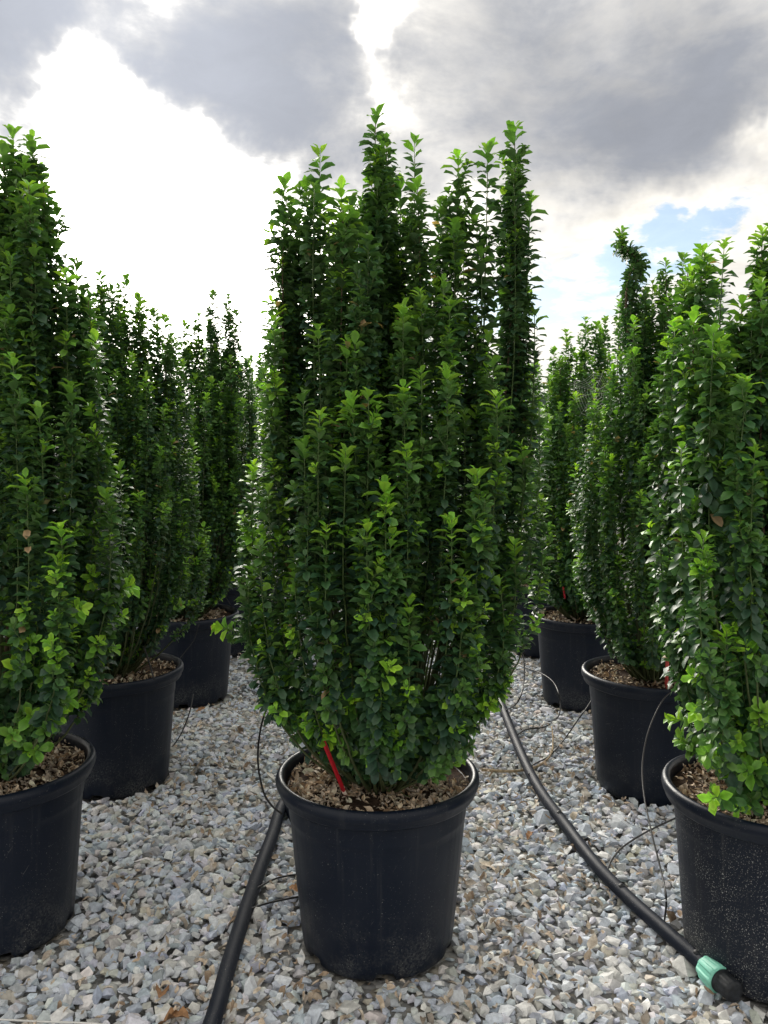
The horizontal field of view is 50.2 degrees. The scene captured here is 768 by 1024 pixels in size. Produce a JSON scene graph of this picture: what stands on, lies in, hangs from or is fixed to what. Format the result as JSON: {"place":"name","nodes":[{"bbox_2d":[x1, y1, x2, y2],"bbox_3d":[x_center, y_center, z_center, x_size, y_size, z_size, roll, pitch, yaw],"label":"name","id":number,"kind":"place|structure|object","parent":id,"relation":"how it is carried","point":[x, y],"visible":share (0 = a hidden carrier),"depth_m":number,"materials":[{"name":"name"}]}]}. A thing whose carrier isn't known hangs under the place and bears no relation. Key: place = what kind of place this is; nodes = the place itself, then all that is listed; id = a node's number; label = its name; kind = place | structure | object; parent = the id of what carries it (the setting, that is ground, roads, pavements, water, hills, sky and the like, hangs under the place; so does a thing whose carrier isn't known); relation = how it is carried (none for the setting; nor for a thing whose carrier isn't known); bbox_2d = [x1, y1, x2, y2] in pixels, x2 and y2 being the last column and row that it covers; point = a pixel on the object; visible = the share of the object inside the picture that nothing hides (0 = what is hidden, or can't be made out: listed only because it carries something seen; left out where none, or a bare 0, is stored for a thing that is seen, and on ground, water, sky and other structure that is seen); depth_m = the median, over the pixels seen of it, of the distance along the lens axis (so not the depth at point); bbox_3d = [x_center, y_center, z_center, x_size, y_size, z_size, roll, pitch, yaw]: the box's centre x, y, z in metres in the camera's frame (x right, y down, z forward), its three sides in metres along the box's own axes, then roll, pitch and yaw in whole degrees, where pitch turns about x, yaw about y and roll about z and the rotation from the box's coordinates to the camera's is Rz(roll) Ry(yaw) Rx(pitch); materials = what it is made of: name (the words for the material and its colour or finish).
{"place":"outdoors","nodes":[
{"label":"outdoors","id":0,"kind":"place"},
{"bbox_2d":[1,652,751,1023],"bbox_3d":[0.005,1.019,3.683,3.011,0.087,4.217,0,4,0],"label":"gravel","id":1,"kind":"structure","parent":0,"point":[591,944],"depth_m":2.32,"materials":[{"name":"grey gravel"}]},
{"bbox_2d":[0,476,767,1023],"bbox_3d":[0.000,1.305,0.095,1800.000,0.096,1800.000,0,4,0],"label":"ground","id":2,"kind":"structure","parent":0,"point":[632,972],"depth_m":2.33,"materials":[{"name":"grey gravel"}]},
{"bbox_2d":[0,1018,101,1023],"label":"cord","id":3,"kind":"object","parent":2,"relation":"on","point":[42,1021],"visible":1,"depth_m":1.84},
{"bbox_2d":[0,124,139,957],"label":"potted shrub","id":4,"kind":"object","parent":2,"relation":"on","point":[48,671],"visible":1,"depth_m":2.05,"materials":[{"name":"green plant"}]},
{"bbox_2d":[46,270,210,799],"bbox_3d":[-1.033,0.074,3.183,0.724,1.995,0.688,0,4,0],"label":"potted shrub","id":5,"kind":"object","parent":2,"relation":"on","point":[126,731],"visible":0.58,"depth_m":3.09,"materials":[{"name":"green plant"}]},
{"bbox_2d":[143,646,154,679],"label":"drip tube","id":6,"kind":"object","parent":5,"relation":"hanging from","point":[149,663],"visible":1,"depth_m":2.99,"materials":[{"name":"black plastic"}]},
{"bbox_2d":[156,983,168,997],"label":"dead leaf","id":7,"kind":"object","parent":2,"relation":"on","point":[160,993],"visible":0.91,"depth_m":1.93,"materials":[{"name":"brown plant"}]},
{"bbox_2d":[158,1006,188,1023],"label":"dead leaf","id":8,"kind":"object","parent":2,"relation":"on","point":[182,1012],"visible":1,"depth_m":1.85,"materials":[{"name":"brown plant"}]},
{"bbox_2d":[170,694,193,749],"bbox_3d":[-0.900,0.942,3.664,0.074,0.182,0.269,0,4,0],"label":"drip tube","id":9,"kind":"object","parent":2,"relation":"on","point":[185,722],"visible":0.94,"depth_m":3.66,"materials":[{"name":"black plastic"}]},
{"bbox_2d":[125,289,262,707],"bbox_3d":[-1.029,-0.082,4.298,0.826,2.144,0.763,0,4,0],"label":"potted shrub","id":10,"kind":"object","parent":2,"relation":"on","point":[224,452],"visible":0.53,"depth_m":4.17,"materials":[{"name":"green plant"}]},
{"bbox_2d":[180,625,198,657],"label":"drip tube","id":11,"kind":"object","parent":10,"relation":"attached to","point":[191,643],"visible":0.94,"depth_m":4.03,"materials":[{"name":"black plastic"}]},
{"bbox_2d":[169,347,274,655],"bbox_3d":[-1.028,-0.069,5.347,0.786,1.967,0.827,0,4,0],"label":"potted shrub","id":12,"kind":"object","parent":2,"relation":"on","point":[231,595],"visible":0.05,"depth_m":5.21,"materials":[{"name":"green plant"}]},
{"bbox_2d":[202,799,290,1023],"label":"irrigation pipe","id":13,"kind":"object","parent":2,"relation":"on","point":[217,1006],"visible":0.62,"depth_m":2.19,"materials":[{"name":"black plastic"}]},
{"bbox_2d":[235,354,286,601],"bbox_3d":[-1.044,-0.192,6.419,0.827,2.054,0.786,1,4,14],"label":"potted shrub","id":14,"kind":"object","parent":2,"relation":"on","point":[258,379],"visible":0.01,"depth_m":6.22,"materials":[{"name":"green plant"}]},
{"bbox_2d":[252,896,297,909],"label":"drip tube","id":15,"kind":"object","parent":2,"relation":"on","point":[274,901],"visible":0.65,"depth_m":2.33,"materials":[{"name":"black plastic"}]},
{"bbox_2d":[258,874,295,888],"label":"drip tube","id":16,"kind":"object","parent":2,"relation":"on","point":[273,879],"visible":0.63,"depth_m":2.45,"materials":[{"name":"black plastic"}]},
{"bbox_2d":[289,883,297,891],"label":"dead leaf","id":17,"kind":"object","parent":2,"relation":"on","point":[293,887],"visible":0.82,"depth_m":2.38,"materials":[{"name":"brown plant"}]},
{"bbox_2d":[210,102,556,981],"bbox_3d":[-0.011,0.065,2.104,0.824,2.172,0.741,4,6,42],"label":"potted shrub","id":18,"kind":"object","parent":2,"relation":"on","point":[378,528],"visible":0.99,"depth_m":1.97,"materials":[{"name":"green plant"}]},
{"bbox_2d":[257,711,282,814],"bbox_3d":[-0.301,0.637,2.343,0.037,0.490,0.206,-3,5,-37],"label":"drip tube","id":19,"kind":"object","parent":18,"relation":"attached to","point":[266,798],"visible":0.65,"depth_m":2.41,"materials":[{"name":"black plastic"}]},
{"bbox_2d":[322,736,345,795],"bbox_3d":[-0.122,0.634,2.022,0.011,0.240,0.003,-15,32,1],"label":"plant tag","id":20,"kind":"object","parent":18,"relation":"on","point":[333,766],"visible":0.77,"depth_m":2.02,"materials":[{"name":"red plastic"}]},
{"bbox_2d":[481,726,553,772],"bbox_3d":[0.651,1.027,3.515,0.171,0.020,0.638,3,5,38],"label":"tube","id":21,"kind":"object","parent":2,"relation":"on","point":[516,770],"visible":0.9,"depth_m":3.31,"materials":[{"name":"black plastic"}]},
{"bbox_2d":[526,831,532,839],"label":"dead leaf","id":22,"kind":"object","parent":2,"relation":"on","point":[528,834],"visible":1,"depth_m":2.72,"materials":[{"name":"brown plant"}]},
{"bbox_2d":[505,361,581,657],"bbox_3d":[1.057,-0.032,5.294,0.814,1.899,0.816,0,4,0],"label":"potted shrub","id":23,"kind":"object","parent":2,"relation":"on","point":[534,652],"visible":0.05,"depth_m":5.19,"materials":[{"name":"green plant"}]},
{"bbox_2d":[516,315,626,711],"bbox_3d":[1.034,-0.008,4.228,0.744,2.008,0.718,0,4,0],"label":"potted shrub","id":24,"kind":"object","parent":2,"relation":"on","point":[569,644],"visible":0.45,"depth_m":4.12,"materials":[{"name":"green plant"}]},
{"bbox_2d":[489,654,742,1001],"bbox_3d":[0.654,0.972,4.186,0.245,0.073,4.535,0,4,-2],"label":"irrigation pipe","id":25,"kind":"object","parent":2,"relation":"on","point":[715,976],"visible":0.8,"depth_m":2.32,"materials":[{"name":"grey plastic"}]},
{"bbox_2d":[506,652,524,710],"bbox_3d":[0.584,0.796,3.632,0.050,0.437,0.812,0,4,5],"label":"drip tube","id":26,"kind":"object","parent":25,"relation":"attached to","point":[515,704],"visible":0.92,"depth_m":3.38,"materials":[{"name":"black plastic"}]},
{"bbox_2d":[513,662,560,734],"bbox_3d":[0.718,0.879,3.838,0.228,0.296,0.649,1,4,8],"label":"drip tube","id":27,"kind":"object","parent":25,"relation":"attached to","point":[558,695],"visible":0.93,"depth_m":3.79,"materials":[{"name":"black plastic"}]},
{"bbox_2d":[528,701,590,774],"bbox_3d":[0.720,0.926,3.436,0.137,0.248,0.560,3,5,35],"label":"drip tube","id":28,"kind":"object","parent":25,"relation":"attached to","point":[566,735],"visible":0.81,"depth_m":3.54,"materials":[{"name":"black plastic"}]},
{"bbox_2d":[607,818,674,868],"bbox_3d":[0.877,1.071,2.717,0.058,0.021,0.652,4,6,44],"label":"drip tube","id":29,"kind":"object","parent":25,"relation":"attached to","point":[627,843],"visible":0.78,"depth_m":2.70,"materials":[{"name":"black plastic"}]},
{"bbox_2d":[565,225,727,806],"bbox_3d":[1.036,0.004,3.131,0.664,2.144,0.638,-2,5,-22],"label":"potted shrub","id":30,"kind":"object","parent":2,"relation":"on","point":[629,691],"visible":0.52,"depth_m":3.02,"materials":[{"name":"green plant"}]},
{"bbox_2d":[571,370,612,413],"bbox_3d":[0.878,-0.484,3.432,0.217,0.226,0.020,-1,4,-16],"label":"cobweb","id":31,"kind":"object","parent":30,"relation":"attached to","point":[591,389],"visible":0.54,"depth_m":3.42,"materials":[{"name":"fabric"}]},
{"bbox_2d":[665,661,668,688],"bbox_3d":[1.012,0.549,2.926,0.013,0.185,0.004,-3,17,1],"label":"plant tag","id":32,"kind":"object","parent":30,"relation":"in","point":[666,677],"visible":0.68,"depth_m":2.94,"materials":[{"name":"red plastic"}]},
{"bbox_2d":[641,691,672,920],"bbox_3d":[0.849,0.879,2.562,0.098,0.464,0.805,2,4,21],"label":"drip tube","id":33,"kind":"object","parent":2,"relation":"on","point":[647,810],"visible":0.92,"depth_m":2.49,"materials":[{"name":"black plastic"}]},
{"bbox_2d":[640,223,767,1003],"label":"potted shrub","id":34,"kind":"object","parent":2,"relation":"on","point":[711,512],"visible":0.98,"depth_m":1.86,"materials":[{"name":"green plant"}]},
{"bbox_2d":[0,0,767,437],"label":"sky","id":35,"kind":"structure","parent":0,"point":[170,127],"materials":[{"name":"white"}]}
]}

